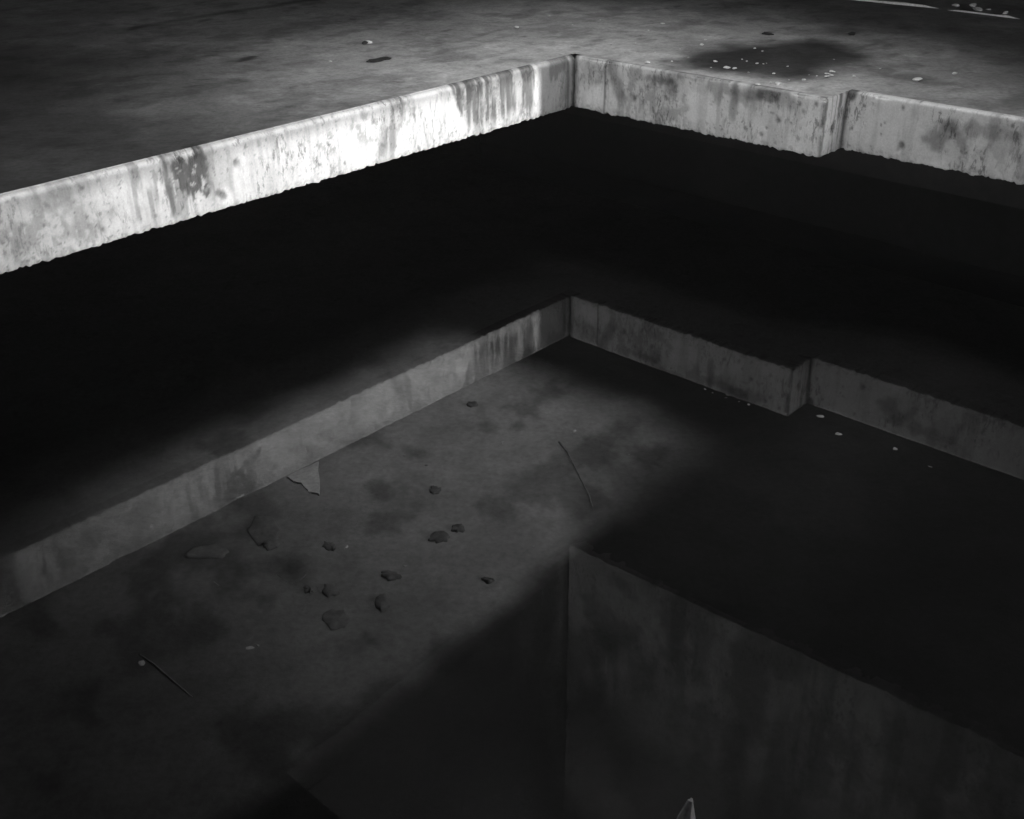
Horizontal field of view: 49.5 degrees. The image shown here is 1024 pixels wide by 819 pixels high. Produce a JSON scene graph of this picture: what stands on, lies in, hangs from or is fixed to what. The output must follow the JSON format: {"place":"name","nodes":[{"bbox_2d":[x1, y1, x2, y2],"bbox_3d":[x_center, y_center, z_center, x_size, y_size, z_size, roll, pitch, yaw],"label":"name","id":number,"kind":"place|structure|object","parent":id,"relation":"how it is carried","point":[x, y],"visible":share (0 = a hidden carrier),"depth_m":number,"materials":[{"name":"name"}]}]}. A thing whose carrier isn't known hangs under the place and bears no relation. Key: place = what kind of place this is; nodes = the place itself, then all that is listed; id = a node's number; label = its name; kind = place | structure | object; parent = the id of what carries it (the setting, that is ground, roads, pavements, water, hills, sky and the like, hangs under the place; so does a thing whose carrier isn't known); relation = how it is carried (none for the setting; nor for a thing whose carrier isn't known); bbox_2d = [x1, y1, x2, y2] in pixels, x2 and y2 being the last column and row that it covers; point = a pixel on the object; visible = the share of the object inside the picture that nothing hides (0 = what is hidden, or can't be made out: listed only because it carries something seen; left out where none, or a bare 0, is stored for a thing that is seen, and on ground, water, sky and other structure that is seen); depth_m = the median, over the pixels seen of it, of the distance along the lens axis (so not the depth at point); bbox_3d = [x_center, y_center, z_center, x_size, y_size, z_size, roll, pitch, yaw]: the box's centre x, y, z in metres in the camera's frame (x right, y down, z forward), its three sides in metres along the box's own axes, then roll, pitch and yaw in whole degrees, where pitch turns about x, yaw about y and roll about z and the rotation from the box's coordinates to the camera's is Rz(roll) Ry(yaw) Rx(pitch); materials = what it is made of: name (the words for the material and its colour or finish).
{"place":"outdoors","nodes":[
{"label":"outdoors","id":0,"kind":"place"},
{"bbox_2d":[0,134,1023,818],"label":"pit floor","id":1,"kind":"structure","parent":0,"point":[776,598],"depth_m":5.67,"materials":[{"name":"grey concrete"}]},
{"bbox_2d":[139,654,192,696],"bbox_3d":[-1.443,1.108,4.635,0.389,0.008,0.015,23,37,36],"label":"sunken stick","id":2,"kind":"object","parent":1,"relation":"on","point":[159,668],"visible":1,"depth_m":4.64,"materials":[{"name":"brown wood"}]},
{"bbox_2d":[185,544,228,558],"bbox_3d":[-1.476,0.701,5.397,0.218,0.048,0.122,-1,29,0],"label":"sunken stone","id":3,"kind":"object","parent":1,"relation":"on","point":[214,551],"visible":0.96,"depth_m":5.37,"materials":[{"name":"grey stone"}]},
{"bbox_2d":[247,515,280,546],"bbox_3d":[-1.248,0.608,5.564,0.156,0.044,0.287,-14,32,-23],"label":"sunken stone","id":4,"kind":"object","parent":1,"relation":"on","point":[260,529],"visible":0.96,"depth_m":5.54,"materials":[{"name":"grey stone"}]},
{"bbox_2d":[260,540,279,550],"bbox_3d":[-1.180,0.671,5.439,0.083,0.051,0.094,-22,35,-34],"label":"sunken stone","id":5,"kind":"object","parent":1,"relation":"on","point":[268,545],"visible":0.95,"depth_m":5.42,"materials":[{"name":"grey stone"}]},
{"bbox_2d":[287,461,319,495],"bbox_3d":[-0.966,0.326,5.136,0.149,0.012,0.293,-6,29,-9],"label":"scrap sheet","id":6,"kind":"object","parent":1,"relation":"on","point":[307,478],"visible":1,"depth_m":5.13,"materials":[{"name":"grey metal"}]},
{"bbox_2d":[303,585,312,593],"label":"sunken stone","id":7,"kind":"object","parent":1,"relation":"on","point":[307,588],"visible":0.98,"depth_m":5.12,"materials":[{"name":"grey stone"}]},
{"bbox_2d":[322,541,335,550],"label":"sunken stone","id":8,"kind":"object","parent":1,"relation":"on","point":[329,546],"visible":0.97,"depth_m":5.41,"materials":[{"name":"grey stone"}]},
{"bbox_2d":[322,583,338,597],"bbox_3d":[-0.836,0.844,5.124,0.087,0.049,0.101,-1,29,0],"label":"sunken stone","id":9,"kind":"object","parent":1,"relation":"on","point":[328,590],"visible":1,"depth_m":5.10,"materials":[{"name":"grey stone"}]},
{"bbox_2d":[322,609,349,630],"bbox_3d":[-0.784,0.945,4.947,0.118,0.043,0.150,-17,33,-26],"label":"sunken stone","id":10,"kind":"object","parent":1,"relation":"on","point":[332,619],"visible":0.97,"depth_m":4.93,"materials":[{"name":"grey stone"}]},
{"bbox_2d":[375,593,389,612],"bbox_3d":[-0.590,0.886,5.042,0.074,0.049,0.118,-12,31,-20],"label":"sunken stone","id":11,"kind":"object","parent":1,"relation":"on","point":[382,603],"visible":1,"depth_m":5.02,"materials":[{"name":"grey stone"}]},
{"bbox_2d":[381,570,401,580],"bbox_3d":[-0.572,0.788,5.220,0.067,0.049,0.104,-25,37,-37],"label":"sunken stone","id":12,"kind":"object","parent":1,"relation":"on","point":[388,575],"visible":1,"depth_m":5.20,"materials":[{"name":"grey stone"}]},
{"bbox_2d":[429,485,440,494],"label":"sunken stone","id":13,"kind":"object","parent":1,"relation":"on","point":[433,489],"visible":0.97,"depth_m":5.85,"materials":[{"name":"grey stone"}]},
{"bbox_2d":[428,531,449,542],"bbox_3d":[-0.359,0.641,5.482,0.113,0.050,0.098,-1,29,0],"label":"sunken stone","id":14,"kind":"object","parent":1,"relation":"on","point":[439,536],"visible":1,"depth_m":5.46,"materials":[{"name":"grey stone"}]},
{"bbox_2d":[451,524,464,532],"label":"sunken stone","id":15,"kind":"object","parent":1,"relation":"on","point":[457,528],"visible":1,"depth_m":5.53,"materials":[{"name":"grey stone"}]},
{"bbox_2d":[466,401,477,406],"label":"sunken stone","id":16,"kind":"object","parent":1,"relation":"on","point":[471,404],"visible":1,"depth_m":6.67,"materials":[{"name":"grey stone"}]},
{"bbox_2d":[481,577,494,583],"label":"sunken stone","id":17,"kind":"object","parent":1,"relation":"on","point":[487,580],"visible":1,"depth_m":5.17,"materials":[{"name":"grey stone"}]},
{"bbox_2d":[558,441,592,507],"bbox_3d":[0.349,0.341,5.987,0.027,0.010,0.675,-7,30,-11],"label":"sunken stick","id":18,"kind":"object","parent":1,"relation":"on","point":[559,442],"visible":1,"depth_m":6.02,"materials":[{"name":"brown wood"}]},
{"bbox_2d":[0,0,1023,192],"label":"floor","id":19,"kind":"structure","parent":0,"point":[88,85],"depth_m":7.88,"materials":[{"name":"concrete"}]},
{"bbox_2d":[0,55,574,273],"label":"slab edge","id":20,"kind":"object","parent":19,"relation":"attached to","point":[48,221],"visible":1,"depth_m":6.13,"materials":[{"name":"concrete"}]},
{"bbox_2d":[366,57,390,61],"bbox_3d":[-0.925,-2.430,7.711,0.196,0.006,0.095,-23,36,-34],"label":"litter scrap","id":21,"kind":"object","parent":19,"relation":"on","point":[380,59],"visible":1,"depth_m":7.70,"materials":[{"name":"grey"}]},
{"bbox_2d":[574,54,829,156],"bbox_3d":[1.200,-2.029,7.344,1.956,0.374,0.103,24,37,36],"label":"slab edge","id":22,"kind":"object","parent":19,"relation":"attached to","point":[780,119],"visible":1,"depth_m":7.24,"materials":[{"name":"concrete"}]},
{"bbox_2d":[809,91,847,155],"bbox_3d":[1.940,-1.762,6.843,0.102,0.370,0.260,24,37,36],"label":"slab edge","id":23,"kind":"object","parent":19,"relation":"on","point":[833,122],"visible":0.97,"depth_m":6.81,"materials":[{"name":"concrete"}]},
{"bbox_2d":[856,0,937,8],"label":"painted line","id":24,"kind":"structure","parent":19,"relation":"on","point":[903,3],"depth_m":9.53,"materials":[{"name":"white paint"}]},
{"bbox_2d":[912,77,922,80],"bbox_3d":[2.561,-2.088,7.014,0.056,0.022,0.053,-24,36,-35],"label":"concrete chip","id":25,"kind":"object","parent":19,"relation":"on","point":[917,79],"visible":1,"depth_m":7.00,"materials":[{"name":"grey concrete"}]},
{"bbox_2d":[841,89,1023,184],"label":"slab edge","id":26,"kind":"object","parent":19,"relation":"attached to","point":[971,142],"visible":1,"depth_m":6.54,"materials":[{"name":"concrete"}]},
{"bbox_2d":[973,7,982,11],"bbox_3d":[3.872,-3.328,9.227,0.068,0.034,0.095,-13,31,-21],"label":"kerb crumb","id":27,"kind":"object","parent":19,"relation":"on","point":[978,9],"visible":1,"depth_m":9.20,"materials":[{"name":"grey concrete"}]},
{"bbox_2d":[950,10,1018,18],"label":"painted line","id":28,"kind":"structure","parent":19,"relation":"on","point":[1007,16],"depth_m":9.07,"materials":[{"name":"white paint"}]},
{"bbox_2d":[480,102,1023,276],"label":"foundation wall","id":29,"kind":"structure","parent":0,"point":[962,217],"depth_m":9.28,"materials":[{"name":"concrete"}]},
{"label":"pit bottom","id":30,"kind":"structure","parent":0,"visible":0},
{"bbox_2d":[677,798,695,818],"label":"broken rock","id":31,"kind":"object","parent":30,"relation":"on","point":[687,811],"visible":1,"depth_m":3.44,"materials":[{"name":"grey stone"}]},
{"label":"water","id":32,"kind":"structure","parent":0,"visible":0},
{"bbox_2d":[138,660,144,665],"bbox_3d":[-1.320,0.905,3.957,0.023,0.006,0.031,-20,34,-31],"label":"floating flake","id":33,"kind":"object","parent":32,"relation":"on","point":[141,663],"visible":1,"depth_m":3.96,"materials":[{"name":"grey"}]},
{"bbox_2d":[246,646,254,650],"bbox_3d":[-0.949,0.864,4.023,0.031,0.006,0.021,-7,30,-11],"label":"floating flake","id":34,"kind":"object","parent":32,"relation":"on","point":[248,648],"visible":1,"depth_m":4.02,"materials":[{"name":"grey"}]}
]}

